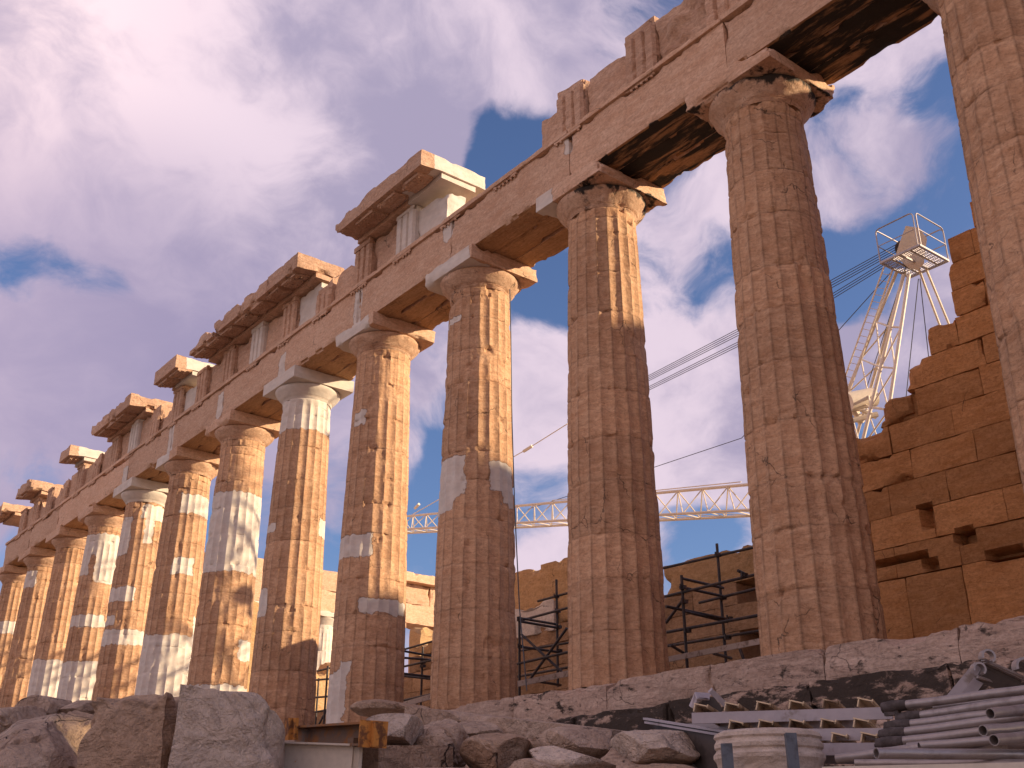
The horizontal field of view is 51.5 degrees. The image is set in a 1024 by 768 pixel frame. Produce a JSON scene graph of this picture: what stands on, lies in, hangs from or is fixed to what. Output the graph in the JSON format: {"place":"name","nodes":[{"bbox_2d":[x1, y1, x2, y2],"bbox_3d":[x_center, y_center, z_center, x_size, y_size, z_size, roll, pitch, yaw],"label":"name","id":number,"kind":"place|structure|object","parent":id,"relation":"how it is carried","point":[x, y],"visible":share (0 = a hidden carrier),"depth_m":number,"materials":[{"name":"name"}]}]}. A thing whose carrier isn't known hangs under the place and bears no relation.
{"place":"outdoors","nodes":[
{"label":"outdoors","id":0,"kind":"place"},
{"bbox_2d":[202,553,434,672],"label":"wall","id":1,"kind":"structure","parent":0,"point":[420,594],"depth_m":63.70,"materials":[{"name":"stone"}]},
{"bbox_2d":[247,601,432,710],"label":"cross wall","id":2,"kind":"structure","parent":0,"point":[417,636],"depth_m":53.55,"materials":[{"name":"stone"}]},
{"bbox_2d":[362,745,452,767],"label":"cut block","id":3,"kind":"object","parent":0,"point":[404,756],"depth_m":5.91,"materials":[{"name":"beige stone"}]},
{"bbox_2d":[366,713,423,744],"bbox_3d":[-0.709,2.041,6.238,0.323,0.184,0.424,-4,-24,9],"label":"boulder","id":4,"kind":"object","parent":3,"relation":"on","point":[405,729],"visible":0.59,"depth_m":6.12,"materials":[{"name":"grey stone"}]},
{"bbox_2d":[414,643,431,655],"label":"wall block","id":5,"kind":"structure","parent":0,"point":[427,649],"depth_m":30.74,"materials":[{"name":"stone"}]},
{"bbox_2d":[413,767,455,767],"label":"boulder","id":6,"kind":"object","parent":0,"point":[434,767],"visible":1,"depth_m":5.70,"materials":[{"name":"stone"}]},
{"bbox_2d":[0,0,974,672],"label":"sky","id":7,"kind":"structure","parent":0,"point":[161,160],"materials":[{"name":"white"}]},
{"bbox_2d":[459,733,529,767],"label":"boulder","id":8,"kind":"object","parent":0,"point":[495,750],"visible":0.84,"depth_m":5.96,"materials":[{"name":"beige stone"}]},
{"bbox_2d":[527,726,611,758],"bbox_3d":[0.324,2.133,6.247,0.506,0.219,0.670,4,-24,-10],"label":"boulder","id":9,"kind":"object","parent":8,"relation":"on","point":[593,742],"visible":0.69,"depth_m":6.03,"materials":[{"name":"stone"}]},
{"bbox_2d":[404,706,621,747],"bbox_3d":[0.004,2.316,7.162,0.552,0.374,1.746,20,-30,-38],"label":"marble slab","id":10,"kind":"object","parent":9,"relation":"on","point":[528,728],"depth_m":6.90,"materials":[{"name":"grey stone"}]},
{"bbox_2d":[460,721,504,736],"bbox_3d":[-0.203,2.289,6.995,0.414,0.148,0.545,5,-24,-12],"label":"boulder","id":11,"kind":"object","parent":10,"relation":"on","point":[472,728],"visible":0.3,"depth_m":6.82,"materials":[{"name":"stone"}]},
{"bbox_2d":[509,289,526,690],"bbox_3d":[0.084,1.700,21.298,0.113,8.775,1.125,8,-25,-17],"label":"hanging cable","id":12,"kind":"object","parent":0,"point":[514,496],"visible":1,"depth_m":20.99,"materials":[{"name":"metal"}]},
{"bbox_2d":[407,213,949,533],"bbox_3d":[4.116,4.163,43.030,5.408,8.542,32.059,18,-29,-35],"label":"tower crane","id":13,"kind":"object","parent":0,"point":[911,248],"visible":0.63,"depth_m":33.03,"materials":[{"name":"beige paint"}]},
{"bbox_3d":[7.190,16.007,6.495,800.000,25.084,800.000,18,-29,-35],"label":"ground","id":14,"kind":"structure","parent":0,"visible":0},
{"bbox_2d":[0,706,46,733],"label":"boulder","id":15,"kind":"object","parent":14,"relation":"on","point":[9,716],"visible":0.33,"depth_m":7.59,"materials":[{"name":"stone"}]},
{"bbox_2d":[15,695,71,714],"bbox_3d":[-3.693,2.622,8.363,0.423,0.307,0.745,7,-24,-15],"label":"boulder","id":16,"kind":"object","parent":15,"relation":"on","point":[50,705],"visible":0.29,"depth_m":8.14,"materials":[{"name":"stone"}]},
{"bbox_2d":[0,712,77,767],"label":"boulder","id":17,"kind":"object","parent":14,"relation":"on","point":[41,742],"visible":0.65,"depth_m":5.62,"materials":[{"name":"stone"}]},
{"bbox_2d":[58,710,93,752],"bbox_3d":[-2.509,2.344,6.361,0.646,0.717,1.442,-5,-24,11],"label":"boulder","id":18,"kind":"object","parent":14,"relation":"on","point":[75,725],"visible":0.17,"depth_m":6.12,"materials":[{"name":"beige stone"}]},
{"bbox_2d":[58,700,94,714],"bbox_3d":[-3.293,2.575,8.304,0.364,0.178,0.697,-3,-24,6],"label":"boulder","id":19,"kind":"object","parent":14,"relation":"on","point":[83,706],"visible":0.32,"depth_m":8.05,"materials":[{"name":"stone"}]},
{"bbox_2d":[77,692,178,767],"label":"marble block","id":20,"kind":"object","parent":14,"relation":"on","point":[134,731],"depth_m":5.41,"materials":[{"name":"beige stone"}]},
{"bbox_2d":[168,684,284,767],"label":"marble block","id":21,"kind":"object","parent":14,"relation":"on","point":[215,728],"depth_m":5.32,"materials":[{"name":"grey stone"}]},
{"bbox_2d":[284,738,357,767],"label":"cream beam","id":22,"kind":"structure","parent":14,"relation":"on","point":[315,755],"depth_m":5.67,"materials":[{"name":"metal"}]},
{"bbox_2d":[294,720,387,748],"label":"rusty beam","id":23,"kind":"structure","parent":22,"relation":"on","point":[369,734],"depth_m":5.77,"materials":[{"name":"metal"}]},
{"bbox_2d":[285,718,298,739],"bbox_3d":[-1.292,2.027,6.236,0.064,0.132,0.095,18,-29,-35],"label":"rusted bracket","id":24,"kind":"object","parent":23,"relation":"attached to","point":[291,728],"visible":0.96,"depth_m":6.22,"materials":[{"name":"orange metal"}]},
{"bbox_2d":[352,747,362,767],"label":"post","id":25,"kind":"object","parent":14,"relation":"on","point":[357,758],"visible":0.78,"depth_m":5.58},
{"bbox_2d":[350,699,428,717],"bbox_3d":[-1.091,2.934,9.526,0.721,0.163,0.576,3,-24,-6],"label":"boulder","id":26,"kind":"object","parent":14,"relation":"on","point":[368,708],"visible":0.59,"depth_m":9.31,"materials":[{"name":"beige stone"}]},
{"bbox_2d":[413,719,468,767],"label":"boulder","id":27,"kind":"object","parent":14,"relation":"on","point":[448,732],"visible":0.6,"depth_m":6.21,"materials":[{"name":"stone"}]},
{"bbox_2d":[509,758,556,767],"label":"boulder","id":28,"kind":"object","parent":14,"relation":"on","point":[528,763],"visible":0.95,"depth_m":5.35,"materials":[{"name":"stone"}]},
{"bbox_2d":[529,746,615,767],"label":"boulder","id":29,"kind":"object","parent":14,"relation":"on","point":[556,756],"visible":0.91,"depth_m":5.44,"materials":[{"name":"grey stone"}]},
{"bbox_2d":[285,615,1023,767],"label":"temple steps","id":30,"kind":"structure","parent":14,"relation":"on","point":[880,671],"depth_m":14.20,"materials":[{"name":"stone"}]},
{"bbox_2d":[0,564,27,696],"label":"fluted column","id":31,"kind":"structure","parent":30,"relation":"on","point":[12,578],"depth_m":52.07,"materials":[{"name":"stone"}]},
{"bbox_2d":[0,546,55,707],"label":"fluted column","id":32,"kind":"structure","parent":30,"relation":"on","point":[38,561],"depth_m":48.33,"materials":[{"name":"stone"}]},
{"bbox_2d":[27,526,87,697],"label":"fluted column","id":33,"kind":"structure","parent":30,"relation":"on","point":[69,544],"depth_m":45.24,"materials":[{"name":"stone"}]},
{"bbox_2d":[56,504,124,702],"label":"fluted column","id":34,"kind":"structure","parent":30,"relation":"on","point":[77,680],"depth_m":42.02,"materials":[{"name":"stone"}]},
{"bbox_2d":[91,477,167,700],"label":"fluted column","id":35,"kind":"structure","parent":30,"relation":"on","point":[144,500],"depth_m":38.90,"materials":[{"name":"stone"}]},
{"bbox_2d":[134,445,219,696],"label":"fluted column","id":36,"kind":"structure","parent":30,"relation":"on","point":[165,656],"depth_m":35.74,"materials":[{"name":"stone"}]},
{"bbox_2d":[187,409,280,691],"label":"fluted column","id":37,"kind":"structure","parent":30,"relation":"on","point":[220,657],"depth_m":32.54,"materials":[{"name":"stone"}]},
{"bbox_2d":[249,365,353,727],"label":"fluted column","id":38,"kind":"structure","parent":30,"relation":"on","point":[282,683],"depth_m":29.19,"materials":[{"name":"stone"}]},
{"bbox_2d":[326,311,434,723],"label":"fluted column","id":39,"kind":"structure","parent":30,"relation":"on","point":[368,652],"depth_m":25.99,"materials":[{"name":"stone"}]},
{"bbox_2d":[425,243,536,709],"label":"fluted column","id":40,"kind":"structure","parent":30,"relation":"on","point":[474,650],"depth_m":22.80,"materials":[{"name":"stone"}]},
{"bbox_2d":[536,161,669,689],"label":"fluted column","id":41,"kind":"structure","parent":30,"relation":"on","point":[615,583],"depth_m":19.68,"materials":[{"name":"stone"}]},
{"bbox_2d":[685,47,886,655],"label":"fluted column","id":42,"kind":"structure","parent":30,"relation":"on","point":[816,580],"depth_m":16.55,"materials":[{"name":"stone"}]},
{"bbox_2d":[922,0,1023,491],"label":"fluted column","id":43,"kind":"structure","parent":30,"relation":"on","point":[984,43],"depth_m":14.53,"materials":[{"name":"stone"}]},
{"bbox_3d":[9.882,-3.367,11.300,1.973,10.262,1.973,18,-29,-35],"label":"fluted column","id":44,"kind":"object","parent":30,"relation":"on","visible":0},
{"bbox_2d":[3,0,937,566],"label":"entablature","id":45,"kind":"structure","parent":44,"relation":"on","point":[627,114],"depth_m":23.84,"materials":[{"name":"stone"}]},
{"bbox_2d":[0,502,31,526],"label":"cornice fragment","id":46,"kind":"object","parent":45,"relation":"on","point":[10,514],"visible":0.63,"depth_m":53.55,"materials":[{"name":"stone"}]},
{"bbox_2d":[15,479,63,503],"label":"cornice fragment","id":47,"kind":"object","parent":45,"relation":"on","point":[31,490],"visible":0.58,"depth_m":50.35,"materials":[{"name":"stone"}]},
{"bbox_2d":[59,445,104,467],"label":"cornice fragment","id":48,"kind":"object","parent":45,"relation":"on","point":[76,456],"visible":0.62,"depth_m":45.91,"materials":[{"name":"stone"}]},
{"bbox_2d":[91,393,172,441],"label":"cornice fragment","id":49,"kind":"object","parent":45,"relation":"on","point":[126,414],"visible":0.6,"depth_m":41.31,"materials":[{"name":"stone"}]},
{"bbox_2d":[154,354,214,390],"bbox_3d":[-11.647,-0.223,38.421,1.926,0.600,1.999,18,-29,-35],"label":"cornice fragment","id":50,"kind":"object","parent":45,"relation":"on","point":[175,372],"visible":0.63,"depth_m":37.73,"materials":[{"name":"stone"}]},
{"bbox_2d":[189,252,343,363],"bbox_3d":[-7.933,-2.146,34.011,1.772,0.599,7.750,18,-29,-35],"label":"cornice fragment","id":51,"kind":"object","parent":45,"relation":"on","point":[300,275],"visible":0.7,"depth_m":32.80,"materials":[{"name":"stone"}]},
{"bbox_2d":[335,149,484,244],"bbox_3d":[-2.770,-4.682,28.211,1.999,0.614,4.231,18,-29,-35],"label":"cornice fragment","id":52,"kind":"object","parent":45,"relation":"on","point":[422,178],"visible":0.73,"depth_m":27.19,"materials":[{"name":"stone"}]},
{"bbox_2d":[635,763,694,767],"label":"boulder","id":53,"kind":"object","parent":14,"relation":"on","point":[657,765],"visible":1,"depth_m":5.36,"materials":[{"name":"beige stone"}]},
{"bbox_2d":[610,730,699,764],"bbox_3d":[0.784,1.994,5.816,0.449,0.192,0.560,18,-29,-35],"label":"boulder","id":54,"kind":"object","parent":53,"relation":"on","point":[642,747],"visible":0.91,"depth_m":5.64,"materials":[{"name":"grey stone"}]},
{"bbox_2d":[637,718,725,767],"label":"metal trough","id":55,"kind":"object","parent":14,"relation":"on","point":[702,739],"visible":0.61,"depth_m":5.69,"materials":[{"name":"grey metal"}]},
{"bbox_2d":[721,743,733,767],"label":"steel post","id":56,"kind":"object","parent":14,"relation":"on","point":[727,755],"visible":1,"depth_m":4.52,"materials":[{"name":"grey metal"}]},
{"bbox_2d":[713,727,825,767],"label":"column base","id":57,"kind":"object","parent":14,"relation":"on","point":[759,747],"visible":0.88,"depth_m":4.61,"materials":[{"name":"stone"}]},
{"bbox_2d":[784,733,799,767],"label":"steel post","id":58,"kind":"object","parent":14,"relation":"on","point":[791,748],"visible":1,"depth_m":4.42,"materials":[{"name":"grey metal"}]},
{"bbox_2d":[822,762,1023,767],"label":"pale board","id":59,"kind":"object","parent":14,"relation":"on","point":[997,765],"visible":1,"depth_m":3.94,"materials":[{"name":"beige wood"}]},
{"bbox_2d":[854,759,1023,765],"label":"steel tube","id":60,"kind":"object","parent":14,"relation":"on","point":[866,762],"visible":0.6,"depth_m":4.38,"materials":[{"name":"grey metal"}]},
{"bbox_2d":[835,743,920,763],"bbox_3d":[1.556,1.573,4.518,0.371,0.067,0.038,-18,-30,36],"label":"steel tube","id":61,"kind":"object","parent":60,"relation":"on","point":[849,756],"visible":0.56,"depth_m":4.54,"materials":[{"name":"grey metal"}]},
{"bbox_2d":[873,748,1023,759],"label":"steel tube","id":62,"kind":"object","parent":60,"relation":"on","point":[936,754],"visible":0.98,"depth_m":4.19,"materials":[{"name":"grey metal"}]},
{"bbox_2d":[989,731,1023,745],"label":"steel tube","id":63,"kind":"object","parent":62,"relation":"on","point":[1006,738],"visible":1,"depth_m":4.17,"materials":[{"name":"grey metal"}]},
{"bbox_2d":[978,721,1023,735],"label":"steel tube","id":64,"kind":"object","parent":63,"relation":"on","point":[986,729],"visible":0.87,"depth_m":4.23,"materials":[{"name":"grey metal"}]},
{"bbox_2d":[947,649,1023,694],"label":"gutter profiles","id":65,"kind":"object","parent":14,"relation":"on","point":[977,675],"visible":0.98,"depth_m":5.60,"materials":[{"name":"grey paint"}]},
{"bbox_2d":[975,745,1007,748],"bbox_3d":[2.055,1.893,4.688,0.080,0.503,0.750,0,-24,0],"label":"timber rest","id":66,"kind":"object","parent":14,"relation":"on","point":[996,747],"depth_m":4.44,"materials":[{"name":"wood"}]},
{"bbox_2d":[933,696,1013,708],"bbox_3d":[2.160,1.415,4.756,0.032,0.046,0.585,18,-29,-35],"label":"steel tube","id":67,"kind":"object","parent":66,"relation":"on","point":[943,706],"visible":0.12,"depth_m":4.86,"materials":[{"name":"grey metal"}]},
{"bbox_2d":[952,743,1023,748],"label":"steel tube","id":68,"kind":"object","parent":66,"relation":"on","point":[1016,746],"visible":0.06,"depth_m":4.57,"materials":[{"name":"grey metal"}]},
{"bbox_2d":[883,710,985,728],"bbox_3d":[1.933,1.476,4.651,0.658,0.094,0.064,-20,-31,38],"label":"steel tube","id":69,"kind":"object","parent":68,"relation":"on","point":[930,720],"visible":0.52,"depth_m":4.69,"materials":[{"name":"grey metal"}]},
{"bbox_2d":[895,695,1023,719],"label":"steel tube","id":70,"kind":"object","parent":69,"relation":"on","point":[1000,702],"visible":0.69,"depth_m":4.65,"materials":[{"name":"grey metal"}]},
{"bbox_2d":[880,685,1023,716],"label":"steel tube","id":71,"kind":"object","parent":70,"relation":"on","point":[891,708],"visible":1,"depth_m":4.73,"materials":[{"name":"grey metal"}]},
{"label":"timber rest","id":72,"kind":"object","parent":14,"relation":"on","visible":0},
{"bbox_2d":[821,731,878,763],"bbox_3d":[1.493,1.846,5.356,1.074,0.139,0.587,-18,-30,36],"label":"stair section","id":73,"kind":"object","parent":72,"relation":"on","point":[832,749],"visible":0.3,"depth_m":4.99,"materials":[{"name":"grey paint"}]},
{"bbox_2d":[727,717,882,742],"bbox_3d":[1.456,1.817,5.477,1.134,0.144,0.590,-16,-29,33],"label":"stair section","id":74,"kind":"object","parent":73,"relation":"on","point":[827,727],"visible":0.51,"depth_m":5.13,"materials":[{"name":"grey paint"}]},
{"bbox_2d":[690,697,892,729],"bbox_3d":[1.400,1.762,5.601,1.301,0.136,0.591,-14,-27,28],"label":"stair section","id":75,"kind":"object","parent":74,"relation":"on","point":[837,710],"visible":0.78,"depth_m":5.36,"materials":[{"name":"grey paint"}]},
{"bbox_2d":[689,688,725,711],"bbox_3d":[1.040,1.710,5.715,0.195,0.120,0.258,2,-24,-4],"label":"folded bracket","id":76,"kind":"object","parent":75,"relation":"on","point":[697,697],"visible":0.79,"depth_m":5.67,"materials":[{"name":"grey metal"}]},
{"bbox_2d":[906,736,990,748],"bbox_3d":[1.982,1.497,4.448,0.657,0.051,0.038,-19,-30,36],"label":"steel tube","id":77,"kind":"object","parent":72,"relation":"on","point":[960,742],"visible":0.43,"depth_m":4.50,"materials":[{"name":"grey metal"}]},
{"bbox_2d":[874,727,980,747],"bbox_3d":[1.940,1.498,4.523,0.826,0.111,0.064,-17,-29,35],"label":"steel tube","id":78,"kind":"object","parent":77,"relation":"on","point":[887,741],"visible":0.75,"depth_m":4.61,"materials":[{"name":"grey metal"}]},
{"bbox_2d":[878,715,1023,737],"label":"steel tube","id":79,"kind":"object","parent":78,"relation":"on","point":[938,727],"visible":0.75,"depth_m":4.59,"materials":[{"name":"grey metal"}]},
{"bbox_2d":[985,704,1023,718],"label":"steel tube","id":80,"kind":"object","parent":79,"relation":"on","point":[1004,711],"visible":1,"depth_m":4.33,"materials":[{"name":"grey metal"}]},
{"label":"stone floor","id":81,"kind":"structure","parent":0,"visible":0},
{"bbox_2d":[315,666,329,723],"bbox_3d":[-5.638,9.677,31.410,0.505,2.434,2.575,10,-26,-22],"label":"scaffold","id":82,"kind":"object","parent":81,"relation":"on","point":[325,696],"visible":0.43,"depth_m":31.39,"materials":[{"name":"metal"}]},
{"bbox_2d":[403,641,431,707],"bbox_3d":[-2.434,7.995,27.814,1.019,2.642,3.220,3,-24,-6],"label":"scaffold","id":83,"kind":"object","parent":81,"relation":"on","point":[420,699],"visible":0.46,"depth_m":28.13,"materials":[{"name":"metal"}]},
{"bbox_2d":[314,582,760,723],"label":"wall","id":84,"kind":"structure","parent":81,"relation":"on","point":[740,605],"depth_m":22.93,"materials":[{"name":"stone"}]},
{"bbox_2d":[515,599,555,638],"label":"wall block","id":85,"kind":"structure","parent":84,"relation":"attached to","point":[545,606],"depth_m":26.85,"materials":[{"name":"stone"}]},
{"bbox_2d":[514,557,567,622],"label":"wall block","id":86,"kind":"structure","parent":84,"relation":"on","point":[534,586],"depth_m":27.30,"materials":[{"name":"stone"}]},
{"bbox_2d":[664,545,754,597],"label":"wall block","id":87,"kind":"structure","parent":84,"relation":"on","point":[707,572],"depth_m":22.84,"materials":[{"name":"stone"}]},
{"bbox_2d":[517,579,568,695],"bbox_3d":[0.714,5.971,24.147,1.548,3.421,4.173,18,-29,-35],"label":"scaffold","id":88,"kind":"object","parent":81,"relation":"on","point":[557,675],"visible":0.84,"depth_m":24.13,"materials":[{"name":"metal"}]},
{"bbox_2d":[663,543,759,667],"bbox_3d":[3.769,4.553,20.713,1.720,3.277,4.158,18,-29,-35],"label":"scaffold","id":89,"kind":"object","parent":81,"relation":"on","point":[715,651],"visible":0.84,"depth_m":20.57,"materials":[{"name":"metal"}]},
{"bbox_2d":[856,202,1023,639],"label":"wall","id":90,"kind":"structure","parent":81,"relation":"on","point":[943,492],"depth_m":19.05,"materials":[{"name":"stone"}]}
]}

